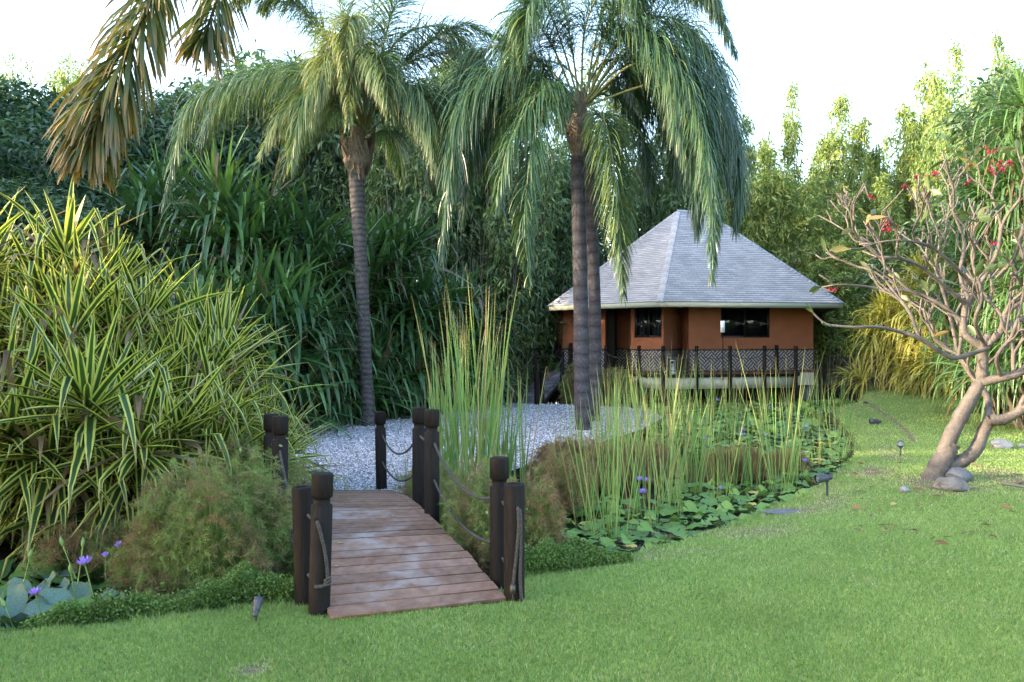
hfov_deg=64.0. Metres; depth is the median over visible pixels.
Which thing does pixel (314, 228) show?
green pandanus
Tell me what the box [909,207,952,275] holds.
bamboo clump
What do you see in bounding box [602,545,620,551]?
lily pad
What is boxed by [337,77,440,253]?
dense tree
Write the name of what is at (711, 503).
lily pad
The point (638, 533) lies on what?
lily pad
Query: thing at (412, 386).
green pandanus
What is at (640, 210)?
bamboo clump
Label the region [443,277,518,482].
reed clump
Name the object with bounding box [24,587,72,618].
lily pad
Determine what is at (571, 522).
lily pad
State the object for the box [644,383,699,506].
reed clump
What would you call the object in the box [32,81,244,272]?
dense tree
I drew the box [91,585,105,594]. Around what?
lily pad
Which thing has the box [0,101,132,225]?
dense tree
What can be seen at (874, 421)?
garden spotlight
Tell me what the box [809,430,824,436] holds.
lily pad
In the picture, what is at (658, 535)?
lily pad
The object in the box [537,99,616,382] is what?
bamboo clump
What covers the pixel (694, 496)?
lily pad
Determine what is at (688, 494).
lily pad
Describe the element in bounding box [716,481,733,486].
lily pad
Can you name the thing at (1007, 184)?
strap leaf pandanus
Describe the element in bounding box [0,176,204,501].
variegated pandanus
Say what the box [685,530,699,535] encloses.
lily pad
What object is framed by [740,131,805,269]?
dense tree
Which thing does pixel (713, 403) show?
reed clump
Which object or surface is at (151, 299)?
variegated pandanus
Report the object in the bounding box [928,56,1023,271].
dense tree
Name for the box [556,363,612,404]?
papyrus mound
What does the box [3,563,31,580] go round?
lily pad
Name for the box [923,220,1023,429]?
strap leaf pandanus
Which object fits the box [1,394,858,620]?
pond water
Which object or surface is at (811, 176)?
bamboo clump
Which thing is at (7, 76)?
dense tree
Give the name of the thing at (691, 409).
reed clump
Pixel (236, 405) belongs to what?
variegated pandanus
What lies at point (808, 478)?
lily pad
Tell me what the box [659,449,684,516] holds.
reed clump
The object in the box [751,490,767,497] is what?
lily pad
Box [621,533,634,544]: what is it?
lily pad
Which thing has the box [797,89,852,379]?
bamboo clump
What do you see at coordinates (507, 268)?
bamboo clump
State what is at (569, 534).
lily pad
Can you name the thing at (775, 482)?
reed clump
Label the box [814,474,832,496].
garden spotlight
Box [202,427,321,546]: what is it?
papyrus mound
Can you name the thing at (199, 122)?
dense tree
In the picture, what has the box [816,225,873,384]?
bamboo clump
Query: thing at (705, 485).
lily pad
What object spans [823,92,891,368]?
bamboo clump
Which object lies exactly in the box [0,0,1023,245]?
sky
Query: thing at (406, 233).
green pandanus
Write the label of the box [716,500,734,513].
lily pad
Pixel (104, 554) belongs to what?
water lily
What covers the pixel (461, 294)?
green pandanus
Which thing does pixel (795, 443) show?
reed clump
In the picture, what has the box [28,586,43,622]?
water lily
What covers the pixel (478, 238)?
bamboo clump
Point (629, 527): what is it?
lily pad
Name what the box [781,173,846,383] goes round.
bamboo clump
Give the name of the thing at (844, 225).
bamboo clump
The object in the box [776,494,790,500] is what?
lily pad
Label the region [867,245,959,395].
golden pandanus
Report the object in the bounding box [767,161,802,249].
bamboo clump
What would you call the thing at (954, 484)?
rock
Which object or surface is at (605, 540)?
lily pad
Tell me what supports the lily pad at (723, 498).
on the pond water
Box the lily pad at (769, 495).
[758,487,773,496]
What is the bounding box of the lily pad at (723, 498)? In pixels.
[717,496,730,501]
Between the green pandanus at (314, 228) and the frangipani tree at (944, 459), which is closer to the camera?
the frangipani tree at (944, 459)
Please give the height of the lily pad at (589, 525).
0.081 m
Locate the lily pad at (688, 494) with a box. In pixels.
[680,493,691,496]
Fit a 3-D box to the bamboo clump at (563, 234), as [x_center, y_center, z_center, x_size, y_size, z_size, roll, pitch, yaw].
[2.075,-5.774,38.598,4.579,16.060,4.507,0,0,-44]
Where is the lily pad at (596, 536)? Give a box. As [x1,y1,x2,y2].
[587,532,602,538]
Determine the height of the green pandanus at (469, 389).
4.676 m
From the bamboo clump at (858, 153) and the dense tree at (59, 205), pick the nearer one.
the dense tree at (59, 205)
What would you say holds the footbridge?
on the lawn at (6, 549)
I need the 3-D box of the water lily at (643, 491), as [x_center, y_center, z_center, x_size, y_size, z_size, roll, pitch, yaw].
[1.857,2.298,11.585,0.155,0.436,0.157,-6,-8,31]
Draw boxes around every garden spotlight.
[252,596,263,620]
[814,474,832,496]
[869,418,881,424]
[897,440,903,455]
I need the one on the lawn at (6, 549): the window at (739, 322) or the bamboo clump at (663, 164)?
the bamboo clump at (663, 164)
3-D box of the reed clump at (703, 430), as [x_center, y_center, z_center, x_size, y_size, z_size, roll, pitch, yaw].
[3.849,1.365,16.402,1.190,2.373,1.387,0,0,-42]
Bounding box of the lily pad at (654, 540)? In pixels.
[644,538,665,544]
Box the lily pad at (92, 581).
[79,577,109,592]
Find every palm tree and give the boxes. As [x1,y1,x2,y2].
[41,0,249,195]
[159,0,507,425]
[419,0,761,430]
[474,0,754,421]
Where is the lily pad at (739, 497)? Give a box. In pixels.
[732,495,749,501]
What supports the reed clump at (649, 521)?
in the pond water
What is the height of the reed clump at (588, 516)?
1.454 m
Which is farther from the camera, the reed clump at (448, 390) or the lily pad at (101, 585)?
the reed clump at (448, 390)
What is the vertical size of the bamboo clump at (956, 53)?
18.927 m
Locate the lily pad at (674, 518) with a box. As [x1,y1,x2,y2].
[669,515,687,523]
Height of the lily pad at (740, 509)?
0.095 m
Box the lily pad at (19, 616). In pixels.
[0,612,31,626]
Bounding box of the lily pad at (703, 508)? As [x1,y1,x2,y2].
[696,505,715,512]
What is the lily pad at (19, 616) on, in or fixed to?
on the pond water
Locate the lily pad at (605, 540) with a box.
[599,536,618,545]
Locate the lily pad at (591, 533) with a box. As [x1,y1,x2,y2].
[581,529,597,535]
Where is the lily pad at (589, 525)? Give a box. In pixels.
[584,521,602,529]
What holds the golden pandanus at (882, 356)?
on the lawn at (6, 549)
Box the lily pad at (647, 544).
[640,542,652,550]
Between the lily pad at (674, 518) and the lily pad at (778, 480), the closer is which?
the lily pad at (674, 518)
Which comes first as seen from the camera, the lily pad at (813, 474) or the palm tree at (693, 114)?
the lily pad at (813, 474)
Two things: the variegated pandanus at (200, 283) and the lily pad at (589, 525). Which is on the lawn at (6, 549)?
the variegated pandanus at (200, 283)
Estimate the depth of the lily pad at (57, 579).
7.97 m
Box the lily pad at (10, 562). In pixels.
[0,557,15,578]
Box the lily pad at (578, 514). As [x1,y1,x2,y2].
[575,509,592,516]
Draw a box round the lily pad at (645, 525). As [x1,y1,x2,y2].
[637,520,653,531]
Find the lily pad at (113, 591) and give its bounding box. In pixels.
[78,589,124,613]
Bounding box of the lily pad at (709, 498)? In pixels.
[700,497,717,502]
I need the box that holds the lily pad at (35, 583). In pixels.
[25,575,39,595]
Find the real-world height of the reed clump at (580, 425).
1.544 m
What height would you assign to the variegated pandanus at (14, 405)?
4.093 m
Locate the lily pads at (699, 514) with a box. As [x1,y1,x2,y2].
[569,396,858,546]
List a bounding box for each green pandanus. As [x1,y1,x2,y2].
[80,134,293,294]
[129,129,356,419]
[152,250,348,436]
[170,168,395,425]
[170,239,394,438]
[265,189,442,424]
[279,289,399,428]
[334,192,506,414]
[338,309,456,419]
[375,256,543,409]
[405,340,489,412]
[458,293,541,403]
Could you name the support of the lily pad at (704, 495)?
on the pond water
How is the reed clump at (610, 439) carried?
in the pond water
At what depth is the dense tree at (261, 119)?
38.10 m
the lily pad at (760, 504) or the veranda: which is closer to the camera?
the lily pad at (760, 504)
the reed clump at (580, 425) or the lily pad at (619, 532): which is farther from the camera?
the reed clump at (580, 425)
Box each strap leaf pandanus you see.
[890,137,1015,418]
[900,54,1023,426]
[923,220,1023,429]
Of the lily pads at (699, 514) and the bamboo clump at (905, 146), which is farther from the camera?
the bamboo clump at (905, 146)
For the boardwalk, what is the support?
in the pond water
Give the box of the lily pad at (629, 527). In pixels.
[620,524,636,529]
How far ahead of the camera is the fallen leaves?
10.79 m
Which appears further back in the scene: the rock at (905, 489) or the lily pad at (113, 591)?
the rock at (905, 489)
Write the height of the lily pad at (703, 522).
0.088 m
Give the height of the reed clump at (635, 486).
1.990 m
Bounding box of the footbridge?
[264,407,524,620]
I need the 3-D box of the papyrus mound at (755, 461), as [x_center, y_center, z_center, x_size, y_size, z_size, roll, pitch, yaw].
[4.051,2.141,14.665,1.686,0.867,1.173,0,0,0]
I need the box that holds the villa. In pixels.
[547,209,844,399]
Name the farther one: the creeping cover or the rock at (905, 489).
the rock at (905, 489)
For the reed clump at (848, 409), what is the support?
in the pond water
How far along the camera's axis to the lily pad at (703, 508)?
11.80 m
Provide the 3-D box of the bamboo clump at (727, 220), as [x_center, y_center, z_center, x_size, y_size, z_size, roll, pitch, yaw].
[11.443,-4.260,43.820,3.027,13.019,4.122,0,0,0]
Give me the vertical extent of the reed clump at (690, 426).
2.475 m
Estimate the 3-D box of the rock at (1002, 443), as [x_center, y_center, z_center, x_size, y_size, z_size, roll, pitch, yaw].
[10.071,2.131,16.839,0.418,0.263,0.358,0,0,32]
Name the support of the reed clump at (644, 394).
in the pond water
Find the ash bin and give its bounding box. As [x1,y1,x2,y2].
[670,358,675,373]
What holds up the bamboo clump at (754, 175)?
on the lawn at (6, 549)
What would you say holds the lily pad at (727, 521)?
on the pond water
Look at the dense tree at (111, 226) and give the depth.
24.18 m
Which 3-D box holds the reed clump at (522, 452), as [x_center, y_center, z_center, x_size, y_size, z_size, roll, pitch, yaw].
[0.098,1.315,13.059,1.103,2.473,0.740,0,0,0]
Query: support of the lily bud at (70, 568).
on the lily pad at (52, 596)
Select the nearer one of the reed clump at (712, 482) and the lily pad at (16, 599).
the lily pad at (16, 599)
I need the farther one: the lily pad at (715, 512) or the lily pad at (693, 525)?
the lily pad at (715, 512)
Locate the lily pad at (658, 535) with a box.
[655,533,670,537]
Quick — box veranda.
[565,345,799,404]
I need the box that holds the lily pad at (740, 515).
[738,513,750,518]
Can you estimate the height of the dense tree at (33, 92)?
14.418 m
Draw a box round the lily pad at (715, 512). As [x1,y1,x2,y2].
[703,509,722,515]
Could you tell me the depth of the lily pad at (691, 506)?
12.01 m
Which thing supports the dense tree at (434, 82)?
on the lawn at (6, 549)
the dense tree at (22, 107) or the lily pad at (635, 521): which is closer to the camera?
the lily pad at (635, 521)
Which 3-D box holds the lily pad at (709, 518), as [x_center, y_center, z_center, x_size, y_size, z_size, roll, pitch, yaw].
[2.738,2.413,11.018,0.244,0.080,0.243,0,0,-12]
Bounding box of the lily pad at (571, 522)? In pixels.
[560,517,575,524]
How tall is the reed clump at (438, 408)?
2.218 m
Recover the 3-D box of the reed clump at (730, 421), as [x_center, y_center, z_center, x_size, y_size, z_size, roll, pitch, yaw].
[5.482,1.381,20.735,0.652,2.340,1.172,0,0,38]
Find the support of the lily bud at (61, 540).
on the lily pad at (82, 589)
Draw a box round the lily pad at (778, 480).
[776,474,790,481]
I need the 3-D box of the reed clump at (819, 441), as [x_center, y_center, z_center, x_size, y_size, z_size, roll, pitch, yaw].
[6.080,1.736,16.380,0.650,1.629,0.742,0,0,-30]
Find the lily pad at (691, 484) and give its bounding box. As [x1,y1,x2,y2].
[681,482,694,486]
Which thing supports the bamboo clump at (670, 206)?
on the lawn at (6, 549)
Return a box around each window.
[635,307,661,337]
[721,308,768,337]
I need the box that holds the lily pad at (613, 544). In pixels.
[599,542,615,547]
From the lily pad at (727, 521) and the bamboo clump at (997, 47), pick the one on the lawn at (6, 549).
the bamboo clump at (997, 47)
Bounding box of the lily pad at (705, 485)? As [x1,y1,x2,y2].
[694,482,711,488]
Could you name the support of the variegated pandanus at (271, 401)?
on the lawn at (6, 549)
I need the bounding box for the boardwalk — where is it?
[504,343,572,404]
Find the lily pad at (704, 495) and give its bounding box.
[698,492,713,497]
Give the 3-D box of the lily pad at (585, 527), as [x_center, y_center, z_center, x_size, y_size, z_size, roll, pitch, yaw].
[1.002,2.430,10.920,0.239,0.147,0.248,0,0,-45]
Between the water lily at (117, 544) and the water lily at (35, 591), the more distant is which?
the water lily at (117, 544)
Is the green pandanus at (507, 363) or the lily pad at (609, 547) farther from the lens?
the green pandanus at (507, 363)
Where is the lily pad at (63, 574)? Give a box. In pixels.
[33,551,88,578]
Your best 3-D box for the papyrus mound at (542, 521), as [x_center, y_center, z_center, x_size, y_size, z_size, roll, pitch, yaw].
[0.225,1.904,8.614,1.116,1.152,1.122,0,0,40]
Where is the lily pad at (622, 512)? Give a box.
[611,508,626,515]
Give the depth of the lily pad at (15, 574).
8.26 m
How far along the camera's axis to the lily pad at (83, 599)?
7.11 m
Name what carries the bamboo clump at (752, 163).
on the lawn at (6, 549)
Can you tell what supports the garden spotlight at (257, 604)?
on the lawn at (6, 549)
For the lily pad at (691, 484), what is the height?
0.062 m
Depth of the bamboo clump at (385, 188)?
35.20 m
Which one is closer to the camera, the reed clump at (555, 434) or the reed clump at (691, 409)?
the reed clump at (555, 434)
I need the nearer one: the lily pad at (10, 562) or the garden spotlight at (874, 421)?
the lily pad at (10, 562)
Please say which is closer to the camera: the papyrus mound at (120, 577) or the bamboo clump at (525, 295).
the papyrus mound at (120, 577)
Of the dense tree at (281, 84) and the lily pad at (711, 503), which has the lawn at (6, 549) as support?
the dense tree at (281, 84)
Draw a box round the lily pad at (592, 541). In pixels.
[588,539,600,543]
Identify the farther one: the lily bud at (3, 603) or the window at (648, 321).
the window at (648, 321)
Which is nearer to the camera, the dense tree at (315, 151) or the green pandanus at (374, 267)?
the green pandanus at (374, 267)
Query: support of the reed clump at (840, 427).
in the pond water
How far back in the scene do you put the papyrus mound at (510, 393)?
31.90 m
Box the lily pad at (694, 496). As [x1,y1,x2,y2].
[683,495,700,499]
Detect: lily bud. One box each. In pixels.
[0,598,13,627]
[22,549,32,584]
[59,536,76,578]
[68,563,75,599]
[77,537,84,583]
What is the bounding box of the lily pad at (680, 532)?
[666,527,685,535]
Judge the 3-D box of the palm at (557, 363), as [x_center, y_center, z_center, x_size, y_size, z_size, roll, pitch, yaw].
[1.840,1.591,37.382,4.688,1.436,4.942,0,0,0]
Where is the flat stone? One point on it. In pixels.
(778, 511)
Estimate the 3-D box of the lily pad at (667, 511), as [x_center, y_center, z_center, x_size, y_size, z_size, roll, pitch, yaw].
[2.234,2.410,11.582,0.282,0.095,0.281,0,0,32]
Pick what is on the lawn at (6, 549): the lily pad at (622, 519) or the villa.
the villa
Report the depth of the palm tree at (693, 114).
20.41 m
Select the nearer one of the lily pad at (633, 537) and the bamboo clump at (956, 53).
the lily pad at (633, 537)
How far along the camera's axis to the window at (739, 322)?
33.20 m
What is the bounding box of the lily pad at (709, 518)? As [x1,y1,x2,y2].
[707,516,724,522]
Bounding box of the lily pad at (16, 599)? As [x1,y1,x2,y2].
[0,584,27,617]
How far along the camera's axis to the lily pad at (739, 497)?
12.75 m
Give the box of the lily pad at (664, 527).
[655,525,672,530]
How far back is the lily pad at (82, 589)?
7.48 m
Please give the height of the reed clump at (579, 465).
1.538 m
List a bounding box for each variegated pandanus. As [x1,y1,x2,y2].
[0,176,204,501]
[0,224,291,532]
[0,242,241,566]
[0,252,58,377]
[0,288,252,583]
[0,305,122,551]
[9,332,340,557]
[97,276,348,489]
[232,360,353,485]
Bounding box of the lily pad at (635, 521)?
[619,518,638,524]
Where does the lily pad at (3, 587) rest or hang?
on the pond water
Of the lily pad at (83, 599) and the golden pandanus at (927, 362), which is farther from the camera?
the golden pandanus at (927, 362)
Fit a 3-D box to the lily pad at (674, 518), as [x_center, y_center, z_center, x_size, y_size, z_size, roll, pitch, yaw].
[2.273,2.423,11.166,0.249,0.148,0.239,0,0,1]
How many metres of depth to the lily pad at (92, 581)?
8.24 m
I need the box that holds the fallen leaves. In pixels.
[840,461,1023,544]
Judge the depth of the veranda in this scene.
31.76 m
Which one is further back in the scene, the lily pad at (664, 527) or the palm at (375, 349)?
the palm at (375, 349)
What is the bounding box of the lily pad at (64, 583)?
[26,577,69,604]
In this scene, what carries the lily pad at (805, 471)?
on the pond water
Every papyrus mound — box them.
[14,515,154,582]
[98,444,294,606]
[103,524,186,595]
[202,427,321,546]
[391,460,472,524]
[436,450,526,577]
[471,360,515,399]
[482,467,569,570]
[521,432,641,493]
[530,442,600,512]
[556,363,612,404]
[603,366,643,406]
[615,437,684,483]
[697,441,785,482]
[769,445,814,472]
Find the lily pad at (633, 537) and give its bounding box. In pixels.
[626,535,642,540]
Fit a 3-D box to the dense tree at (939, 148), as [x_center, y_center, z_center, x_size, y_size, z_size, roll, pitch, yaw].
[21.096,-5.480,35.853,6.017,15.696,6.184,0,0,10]
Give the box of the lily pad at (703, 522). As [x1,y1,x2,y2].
[701,519,720,526]
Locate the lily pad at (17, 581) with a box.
[0,577,32,594]
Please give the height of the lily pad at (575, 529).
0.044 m
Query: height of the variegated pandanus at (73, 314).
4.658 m
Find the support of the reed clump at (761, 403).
in the pond water
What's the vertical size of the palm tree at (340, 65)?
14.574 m
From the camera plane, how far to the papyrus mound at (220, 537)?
7.61 m
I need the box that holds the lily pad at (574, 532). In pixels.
[567,530,581,534]
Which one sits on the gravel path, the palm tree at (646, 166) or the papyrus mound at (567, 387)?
the palm tree at (646, 166)
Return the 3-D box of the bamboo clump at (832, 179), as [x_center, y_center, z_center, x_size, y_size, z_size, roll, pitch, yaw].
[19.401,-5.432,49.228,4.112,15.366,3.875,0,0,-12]
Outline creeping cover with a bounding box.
[0,535,633,635]
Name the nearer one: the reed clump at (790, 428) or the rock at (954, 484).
the rock at (954, 484)
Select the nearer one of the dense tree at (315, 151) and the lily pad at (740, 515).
the lily pad at (740, 515)
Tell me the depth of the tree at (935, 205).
34.68 m
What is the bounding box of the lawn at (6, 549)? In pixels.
[0,347,1023,681]
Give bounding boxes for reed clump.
[388,453,411,489]
[412,295,500,496]
[419,314,484,461]
[422,348,472,477]
[429,366,448,467]
[438,301,508,486]
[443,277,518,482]
[474,316,526,477]
[487,348,550,488]
[544,417,609,509]
[552,410,572,446]
[556,432,616,529]
[562,359,662,538]
[570,394,608,444]
[586,375,624,443]
[591,382,687,518]
[595,350,674,487]
[596,368,628,449]
[606,362,658,445]
[609,366,630,411]
[623,350,683,449]
[628,358,663,420]
[629,342,697,449]
[635,463,677,530]
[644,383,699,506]
[648,345,711,473]
[653,368,726,496]
[657,357,694,421]
[658,356,719,443]
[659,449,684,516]
[664,354,734,464]
[698,403,747,499]
[699,361,722,418]
[709,352,746,438]
[710,359,768,488]
[734,392,774,490]
[736,347,825,492]
[750,365,781,434]
[773,356,819,437]
[780,387,810,477]
[803,390,839,466]
[806,368,836,429]
[822,386,855,462]
[826,362,849,407]
[830,380,856,436]
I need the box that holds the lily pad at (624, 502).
[620,498,637,504]
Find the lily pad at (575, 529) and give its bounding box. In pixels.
[565,528,581,534]
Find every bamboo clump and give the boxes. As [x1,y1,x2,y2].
[293,96,377,323]
[324,117,410,252]
[348,48,469,297]
[384,38,500,276]
[429,61,519,350]
[469,49,532,387]
[473,109,570,395]
[514,64,586,384]
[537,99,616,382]
[550,57,630,265]
[601,72,671,262]
[606,132,692,235]
[631,131,721,223]
[718,150,758,236]
[723,107,780,259]
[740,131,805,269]
[744,141,775,223]
[754,78,824,268]
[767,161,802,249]
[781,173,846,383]
[790,155,826,247]
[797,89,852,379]
[805,127,854,377]
[805,242,864,387]
[814,191,881,383]
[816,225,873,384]
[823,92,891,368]
[827,233,892,384]
[847,116,918,378]
[847,151,887,367]
[860,171,922,378]
[877,131,904,367]
[879,54,937,298]
[894,105,922,208]
[905,37,968,280]
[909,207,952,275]
[981,27,1018,77]
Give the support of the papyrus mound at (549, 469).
on the pond water
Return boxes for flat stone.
[762,509,801,514]
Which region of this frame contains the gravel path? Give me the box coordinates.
[292,403,661,493]
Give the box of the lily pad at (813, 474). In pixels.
[808,472,818,476]
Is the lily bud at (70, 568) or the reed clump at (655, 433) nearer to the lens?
the lily bud at (70, 568)
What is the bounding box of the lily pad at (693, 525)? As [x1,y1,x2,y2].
[686,522,705,528]
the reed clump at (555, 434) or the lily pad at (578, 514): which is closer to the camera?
the lily pad at (578, 514)
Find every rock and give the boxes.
[899,486,909,491]
[933,476,969,491]
[945,467,972,481]
[990,438,1013,448]
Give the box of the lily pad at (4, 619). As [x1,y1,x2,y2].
[0,612,46,628]
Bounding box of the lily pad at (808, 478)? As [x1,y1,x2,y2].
[805,475,818,483]
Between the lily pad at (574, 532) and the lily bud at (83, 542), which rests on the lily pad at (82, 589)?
the lily bud at (83, 542)
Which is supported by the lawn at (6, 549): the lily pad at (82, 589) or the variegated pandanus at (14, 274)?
the variegated pandanus at (14, 274)
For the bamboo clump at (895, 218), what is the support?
on the lawn at (6, 549)
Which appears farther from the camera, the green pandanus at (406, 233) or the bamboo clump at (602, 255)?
the bamboo clump at (602, 255)
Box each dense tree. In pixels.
[0,38,36,107]
[0,72,157,220]
[0,85,208,256]
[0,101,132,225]
[0,169,134,308]
[16,45,100,107]
[23,208,137,255]
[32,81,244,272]
[100,76,271,268]
[157,37,399,215]
[205,48,394,240]
[225,22,405,189]
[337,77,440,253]
[364,57,450,274]
[841,209,965,304]
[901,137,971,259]
[909,48,1023,221]
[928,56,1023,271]
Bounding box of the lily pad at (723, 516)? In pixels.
[720,512,738,520]
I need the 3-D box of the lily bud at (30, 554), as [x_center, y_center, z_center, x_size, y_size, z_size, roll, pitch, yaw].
[-4.383,2.084,7.392,0.036,0.425,0.044,13,-5,-24]
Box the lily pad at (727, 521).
[719,518,733,524]
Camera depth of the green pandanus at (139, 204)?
24.36 m
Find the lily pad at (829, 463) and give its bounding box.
[822,461,837,466]
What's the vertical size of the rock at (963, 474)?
0.238 m
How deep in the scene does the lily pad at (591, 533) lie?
10.41 m
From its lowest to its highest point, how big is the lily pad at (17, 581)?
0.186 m
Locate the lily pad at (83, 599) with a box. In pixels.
[37,596,95,624]
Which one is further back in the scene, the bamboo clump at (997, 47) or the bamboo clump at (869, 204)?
the bamboo clump at (869, 204)
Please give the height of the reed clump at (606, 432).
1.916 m
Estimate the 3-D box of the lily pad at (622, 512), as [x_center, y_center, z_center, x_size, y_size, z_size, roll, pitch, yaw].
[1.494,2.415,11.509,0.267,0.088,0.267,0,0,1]
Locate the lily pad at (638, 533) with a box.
[628,530,648,536]
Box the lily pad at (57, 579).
[48,566,98,583]
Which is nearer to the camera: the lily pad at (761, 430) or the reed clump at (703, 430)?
the reed clump at (703, 430)
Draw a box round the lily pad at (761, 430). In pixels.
[755,429,770,435]
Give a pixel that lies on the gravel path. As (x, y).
(512, 405)
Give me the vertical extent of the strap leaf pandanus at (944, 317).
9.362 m
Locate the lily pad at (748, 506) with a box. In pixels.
[735,503,754,512]
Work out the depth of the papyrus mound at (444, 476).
11.15 m
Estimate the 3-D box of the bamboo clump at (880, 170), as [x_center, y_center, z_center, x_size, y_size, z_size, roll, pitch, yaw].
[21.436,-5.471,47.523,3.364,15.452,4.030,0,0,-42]
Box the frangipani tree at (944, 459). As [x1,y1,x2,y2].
[801,139,1023,480]
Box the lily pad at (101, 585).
[93,574,131,589]
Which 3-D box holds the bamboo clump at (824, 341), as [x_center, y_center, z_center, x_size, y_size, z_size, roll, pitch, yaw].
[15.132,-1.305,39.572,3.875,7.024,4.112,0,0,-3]
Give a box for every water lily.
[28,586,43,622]
[74,555,94,600]
[101,552,108,579]
[114,541,123,558]
[638,488,647,513]
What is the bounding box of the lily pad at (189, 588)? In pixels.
[177,582,197,593]
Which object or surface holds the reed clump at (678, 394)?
in the pond water
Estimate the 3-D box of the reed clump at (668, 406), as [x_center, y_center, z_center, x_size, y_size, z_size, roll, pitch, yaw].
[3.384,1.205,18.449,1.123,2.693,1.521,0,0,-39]
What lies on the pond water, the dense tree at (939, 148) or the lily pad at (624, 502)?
the lily pad at (624, 502)
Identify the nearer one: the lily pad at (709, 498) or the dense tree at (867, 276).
the lily pad at (709, 498)
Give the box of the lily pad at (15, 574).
[8,549,56,579]
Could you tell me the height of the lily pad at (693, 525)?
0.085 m
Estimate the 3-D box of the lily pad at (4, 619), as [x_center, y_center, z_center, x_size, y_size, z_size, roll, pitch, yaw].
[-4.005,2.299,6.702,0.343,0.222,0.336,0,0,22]
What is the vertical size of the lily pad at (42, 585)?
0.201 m
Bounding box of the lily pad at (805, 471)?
[793,468,807,478]
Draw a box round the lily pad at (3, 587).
[0,584,9,597]
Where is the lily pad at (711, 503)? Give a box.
[702,498,717,505]
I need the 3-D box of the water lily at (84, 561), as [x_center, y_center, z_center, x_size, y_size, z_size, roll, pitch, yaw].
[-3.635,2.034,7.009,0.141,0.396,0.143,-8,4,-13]
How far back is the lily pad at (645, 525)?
10.71 m
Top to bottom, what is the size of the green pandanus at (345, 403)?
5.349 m
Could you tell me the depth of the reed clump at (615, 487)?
10.43 m
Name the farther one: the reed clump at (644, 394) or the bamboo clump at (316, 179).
the bamboo clump at (316, 179)
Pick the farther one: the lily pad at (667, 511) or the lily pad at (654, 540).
the lily pad at (667, 511)
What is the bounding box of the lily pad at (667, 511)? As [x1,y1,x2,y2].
[660,507,679,515]
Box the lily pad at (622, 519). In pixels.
[605,515,625,521]
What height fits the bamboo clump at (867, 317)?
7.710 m
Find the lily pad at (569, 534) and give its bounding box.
[559,530,578,537]
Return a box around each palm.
[330,343,382,364]
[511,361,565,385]
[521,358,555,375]
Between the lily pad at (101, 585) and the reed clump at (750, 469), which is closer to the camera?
the lily pad at (101, 585)
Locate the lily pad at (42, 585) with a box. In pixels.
[26,571,55,597]
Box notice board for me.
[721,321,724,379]
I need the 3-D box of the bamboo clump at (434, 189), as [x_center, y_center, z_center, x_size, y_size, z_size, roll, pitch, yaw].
[-3.198,-5.905,37.930,5.165,16.628,5.375,0,0,28]
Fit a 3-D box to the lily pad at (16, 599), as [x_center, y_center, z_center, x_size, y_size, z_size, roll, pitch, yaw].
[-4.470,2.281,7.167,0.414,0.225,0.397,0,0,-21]
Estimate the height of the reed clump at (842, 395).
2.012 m
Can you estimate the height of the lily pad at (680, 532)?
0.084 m
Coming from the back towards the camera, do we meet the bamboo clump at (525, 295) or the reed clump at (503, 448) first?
the bamboo clump at (525, 295)
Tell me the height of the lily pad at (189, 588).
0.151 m
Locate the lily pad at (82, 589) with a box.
[31,581,91,604]
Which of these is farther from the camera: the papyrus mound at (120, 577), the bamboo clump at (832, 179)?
the bamboo clump at (832, 179)
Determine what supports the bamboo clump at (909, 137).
on the lawn at (6, 549)
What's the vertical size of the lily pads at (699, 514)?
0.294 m
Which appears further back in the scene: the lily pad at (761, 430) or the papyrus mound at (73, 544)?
the lily pad at (761, 430)
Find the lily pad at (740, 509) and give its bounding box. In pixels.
[728,507,746,511]
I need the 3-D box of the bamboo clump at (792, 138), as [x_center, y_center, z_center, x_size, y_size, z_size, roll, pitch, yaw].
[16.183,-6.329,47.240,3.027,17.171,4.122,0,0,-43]
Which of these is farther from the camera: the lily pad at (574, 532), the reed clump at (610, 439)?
the reed clump at (610, 439)
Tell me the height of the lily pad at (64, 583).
0.223 m
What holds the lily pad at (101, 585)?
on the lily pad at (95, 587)
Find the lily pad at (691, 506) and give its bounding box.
[681,500,697,512]
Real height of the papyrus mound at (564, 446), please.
1.092 m
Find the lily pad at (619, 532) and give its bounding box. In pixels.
[611,526,632,538]
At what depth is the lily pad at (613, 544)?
9.78 m
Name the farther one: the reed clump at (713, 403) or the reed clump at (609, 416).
the reed clump at (713, 403)
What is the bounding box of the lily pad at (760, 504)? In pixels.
[757,502,772,507]
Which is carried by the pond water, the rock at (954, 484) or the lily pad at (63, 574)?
the lily pad at (63, 574)
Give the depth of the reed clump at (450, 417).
13.01 m
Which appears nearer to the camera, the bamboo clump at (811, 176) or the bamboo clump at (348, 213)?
the bamboo clump at (348, 213)
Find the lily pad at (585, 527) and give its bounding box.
[578,518,594,529]
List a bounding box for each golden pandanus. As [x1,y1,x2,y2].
[824,279,916,402]
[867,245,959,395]
[882,273,985,399]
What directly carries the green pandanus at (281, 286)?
on the lawn at (6, 549)

